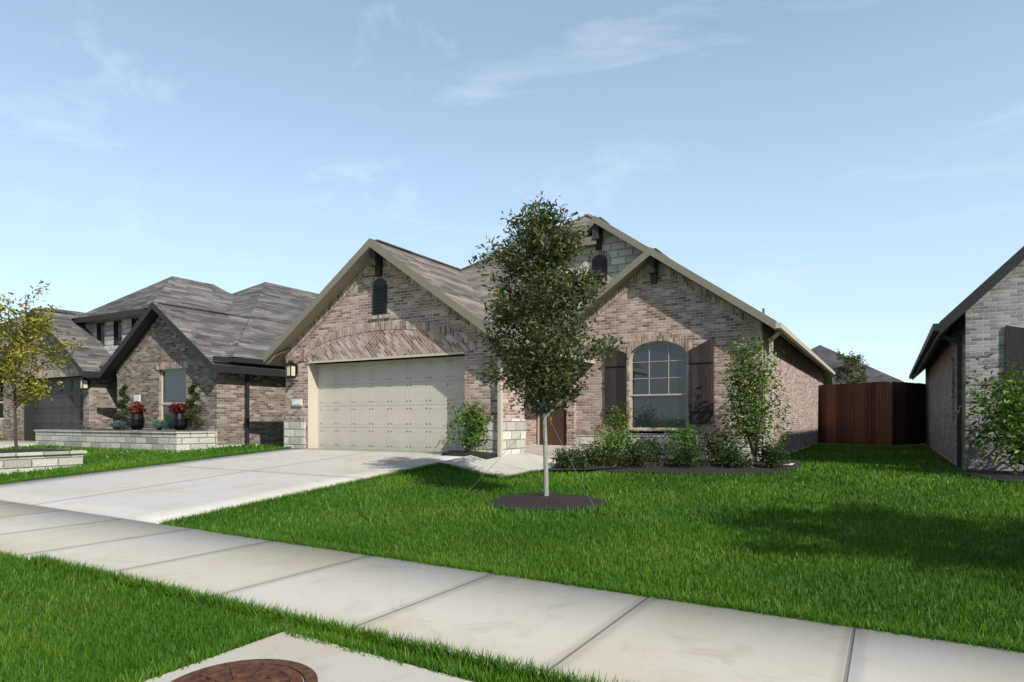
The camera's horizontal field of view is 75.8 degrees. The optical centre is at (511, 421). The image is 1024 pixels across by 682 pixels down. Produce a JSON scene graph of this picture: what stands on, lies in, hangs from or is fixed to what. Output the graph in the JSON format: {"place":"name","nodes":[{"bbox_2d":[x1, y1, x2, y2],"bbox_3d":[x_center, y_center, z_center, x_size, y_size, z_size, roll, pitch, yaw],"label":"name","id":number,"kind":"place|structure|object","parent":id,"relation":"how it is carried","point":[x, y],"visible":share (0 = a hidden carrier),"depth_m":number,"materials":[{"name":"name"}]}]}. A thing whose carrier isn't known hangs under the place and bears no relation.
{"place":"outdoors","nodes":[
{"label":"outdoors","id":0,"kind":"place"},
{"bbox_2d":[0,440,35,447],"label":"driveway","id":1,"kind":"structure","parent":0,"point":[6,443],"depth_m":21.95,"materials":[{"name":"concrete"}]},
{"bbox_2d":[0,280,84,450],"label":"tree","id":2,"kind":"object","parent":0,"point":[32,317],"depth_m":13.99,"materials":[{"name":"plant"}]},
{"bbox_2d":[0,448,461,523],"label":"driveway","id":3,"kind":"structure","parent":0,"point":[157,493],"depth_m":11.25,"materials":[{"name":"concrete"}]},
{"bbox_2d":[0,500,1023,681],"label":"sidewalk","id":4,"kind":"structure","parent":0,"point":[631,637],"depth_m":4.39,"materials":[{"name":"concrete"}]},
{"bbox_2d":[0,437,1023,681],"bbox_3d":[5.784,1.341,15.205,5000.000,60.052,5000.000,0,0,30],"label":"ground","id":5,"kind":"structure","parent":0,"point":[823,605],"depth_m":6.18,"materials":[{"name":"green plant"}]},
{"bbox_2d":[0,307,83,437],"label":"house","id":6,"kind":"structure","parent":5,"relation":"on","point":[1,408],"depth_m":28.63,"materials":[{"name":"brown brick"}]},
{"bbox_2d":[0,449,86,473],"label":"planter","id":7,"kind":"object","parent":5,"relation":"on","point":[21,460],"visible":0.85,"depth_m":13.67,"materials":[{"name":"stone"}]},
{"bbox_2d":[0,276,317,451],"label":"house","id":8,"kind":"structure","parent":5,"relation":"on","point":[157,348],"depth_m":20.20,"materials":[{"name":"brown brick"}]},
{"bbox_2d":[105,420,128,428],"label":"agave","id":9,"kind":"object","parent":8,"relation":"on","point":[117,424],"visible":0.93,"depth_m":19.25,"materials":[{"name":"green plant"}]},
{"bbox_2d":[112,384,132,428],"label":"topiary","id":10,"kind":"object","parent":8,"relation":"on","point":[119,404],"depth_m":19.74,"materials":[{"name":"green plant"}]},
{"bbox_2d":[129,412,187,429],"bbox_3d":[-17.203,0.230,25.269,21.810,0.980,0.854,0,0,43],"label":"planter pots","id":11,"kind":"object","parent":8,"relation":"on","point":[137,422],"visible":0.59,"depth_m":18.99,"materials":[{"name":"black ceramic"}]},
{"bbox_2d":[126,401,148,414],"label":"flowers","id":12,"kind":"object","parent":11,"relation":"on","point":[139,408],"visible":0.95,"depth_m":19.11,"materials":[{"name":"red plant"}]},
{"bbox_2d":[167,400,191,414],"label":"flowers","id":13,"kind":"object","parent":11,"relation":"on","point":[179,407],"depth_m":18.10,"materials":[{"name":"red plant"}]},
{"bbox_2d":[147,420,171,429],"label":"agave","id":14,"kind":"object","parent":8,"relation":"on","point":[159,425],"visible":1,"depth_m":18.22,"materials":[{"name":"green plant"}]},
{"bbox_2d":[182,381,204,429],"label":"topiary","id":15,"kind":"object","parent":8,"relation":"on","point":[190,389],"depth_m":18.10,"materials":[{"name":"green plant"}]},
{"bbox_2d":[143,632,472,681],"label":"manhole pad","id":16,"kind":"object","parent":5,"relation":"on","point":[281,657],"visible":1,"depth_m":3.43,"materials":[{"name":"concrete"}]},
{"bbox_2d":[442,450,497,459],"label":"mulch bed","id":17,"kind":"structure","parent":5,"relation":"on","point":[485,455],"depth_m":13.89,"materials":[{"name":"brown soil"}]},
{"bbox_2d":[442,396,491,451],"bbox_3d":[-0.942,0.107,14.096,1.072,1.303,1.050,0,0,30],"label":"pier shrub","id":18,"kind":"object","parent":17,"relation":"on","point":[475,424],"depth_m":13.97,"materials":[{"name":"green plant"}]},
{"bbox_2d":[441,445,604,476],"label":"walkway","id":19,"kind":"structure","parent":5,"relation":"on","point":[530,458],"depth_m":13.49,"materials":[{"name":"concrete"}]},
{"bbox_2d":[486,492,605,511],"bbox_3d":[0.453,1.168,9.550,1.645,0.178,1.645,0,0,-31],"label":"mulch ring","id":20,"kind":"object","parent":5,"relation":"on","point":[537,500],"visible":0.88,"depth_m":9.20,"materials":[{"name":"brown soil"}]},
{"bbox_2d":[468,192,625,495],"bbox_3d":[0.670,-1.088,9.700,2.373,4.537,2.545,0,0,30],"label":"oak","id":21,"kind":"object","parent":5,"relation":"on","point":[551,235],"depth_m":9.29,"materials":[{"name":"green plant"}]},
{"bbox_2d":[264,213,834,464],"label":"house","id":22,"kind":"structure","parent":5,"relation":"on","point":[377,344],"depth_m":16.25,"materials":[{"name":"brick"}]},
{"bbox_2d":[549,444,591,468],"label":"shrub","id":23,"kind":"object","parent":5,"relation":"on","point":[573,455],"depth_m":13.63,"materials":[{"name":"green plant"}]},
{"bbox_2d":[579,438,627,466],"bbox_3d":[1.947,0.778,14.271,1.275,0.933,1.173,0,0,30],"label":"shrub","id":24,"kind":"object","parent":5,"relation":"on","point":[593,456],"depth_m":14.15,"materials":[{"name":"green plant"}]},
{"bbox_2d":[591,422,639,460],"bbox_3d":[2.436,0.544,15.258,1.248,1.038,1.086,0,0,30],"label":"shrub","id":25,"kind":"object","parent":5,"relation":"on","point":[614,441],"depth_m":15.20,"materials":[{"name":"green plant"}]},
{"bbox_2d":[618,437,666,467],"bbox_3d":[2.744,0.701,13.974,1.018,0.912,1.187,0,0,30],"label":"shrub","id":26,"kind":"object","parent":5,"relation":"on","point":[638,449],"depth_m":13.82,"materials":[{"name":"green plant"}]},
{"bbox_2d":[631,435,666,461],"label":"shrub","id":27,"kind":"object","parent":5,"relation":"on","point":[652,445],"depth_m":14.80,"materials":[{"name":"green plant"}]},
{"bbox_2d":[538,456,802,475],"bbox_3d":[3.775,0.992,14.281,4.470,0.229,5.400,0,0,30],"label":"mulch bed","id":28,"kind":"object","parent":5,"relation":"on","point":[711,468],"visible":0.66,"depth_m":13.41,"materials":[{"name":"brown soil"}]},
{"bbox_2d":[590,403,642,453],"bbox_3d":[2.498,0.171,16.036,1.251,1.503,1.118,0,0,30],"label":"shrub","id":29,"kind":"object","parent":28,"relation":"on","point":[625,424],"depth_m":15.95,"materials":[{"name":"green plant"}]},
{"bbox_2d":[713,325,793,462],"bbox_3d":[5.309,-0.569,14.434,1.708,3.040,1.737,0,0,30],"label":"tall shrub","id":30,"kind":"object","parent":28,"relation":"on","point":[747,360],"depth_m":14.27,"materials":[{"name":"green plant"}]},
{"bbox_2d":[659,418,706,459],"bbox_3d":[3.808,0.464,14.476,1.181,1.096,1.235,0,0,30],"label":"shrub","id":31,"kind":"object","parent":5,"relation":"on","point":[685,437],"depth_m":14.53,"materials":[{"name":"green plant"}]},
{"bbox_2d":[666,439,708,467],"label":"shrub","id":32,"kind":"object","parent":5,"relation":"on","point":[684,456],"depth_m":13.47,"materials":[{"name":"green plant"}]},
{"bbox_2d":[695,420,740,462],"bbox_3d":[4.523,0.516,14.563,1.150,1.105,1.466,0,0,30],"label":"shrub","id":33,"kind":"object","parent":5,"relation":"on","point":[716,441],"depth_m":14.27,"materials":[{"name":"green plant"}]},
{"bbox_2d":[711,439,759,467],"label":"shrub","id":34,"kind":"object","parent":5,"relation":"on","point":[731,459],"depth_m":13.38,"materials":[{"name":"green plant"}]},
{"bbox_2d":[752,436,791,467],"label":"shrub","id":35,"kind":"object","parent":5,"relation":"on","point":[776,459],"depth_m":13.36,"materials":[{"name":"green plant"}]},
{"bbox_2d":[818,381,925,444],"bbox_3d":[14.616,-0.293,26.955,3.118,2.470,3.161,0,0,-37],"label":"fence","id":36,"kind":"object","parent":5,"relation":"on","point":[882,413],"visible":0.94,"depth_m":25.86,"materials":[{"name":"brown wood"}]},
{"bbox_2d":[909,246,1023,470],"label":"house","id":37,"kind":"structure","parent":5,"relation":"on","point":[983,320],"depth_m":12.82,"materials":[{"name":"grey brick"}]},
{"bbox_2d":[938,350,1023,473],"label":"shrub","id":38,"kind":"object","parent":5,"relation":"on","point":[999,409],"depth_m":11.68,"materials":[{"name":"green plant"}]},
{"bbox_2d":[963,470,1023,483],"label":"mulch","id":39,"kind":"object","parent":5,"relation":"on","point":[1003,476],"visible":0.71,"depth_m":11.69,"materials":[{"name":"brown soil"}]},
{"bbox_2d":[0,0,1023,383],"label":"sky","id":40,"kind":"structure","parent":0,"point":[850,172],"materials":[{"name":"blue"}]},
{"bbox_2d":[460,406,597,512],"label":"guy wires","id":41,"kind":"object","parent":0,"point":[543,408],"visible":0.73,"depth_m":9.53,"materials":[{"name":"grey metal"}]},
{"bbox_2d":[829,348,869,383],"bbox_3d":[17.278,-1.475,33.813,2.055,4.762,2.468,0,0,30],"label":"tree","id":42,"kind":"object","parent":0,"point":[855,361],"depth_m":33.64,"materials":[{"name":"green plant"}]},
{"bbox_2d":[810,345,903,383],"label":"house","id":43,"kind":"structure","parent":0,"point":[827,356],"depth_m":47.70,"materials":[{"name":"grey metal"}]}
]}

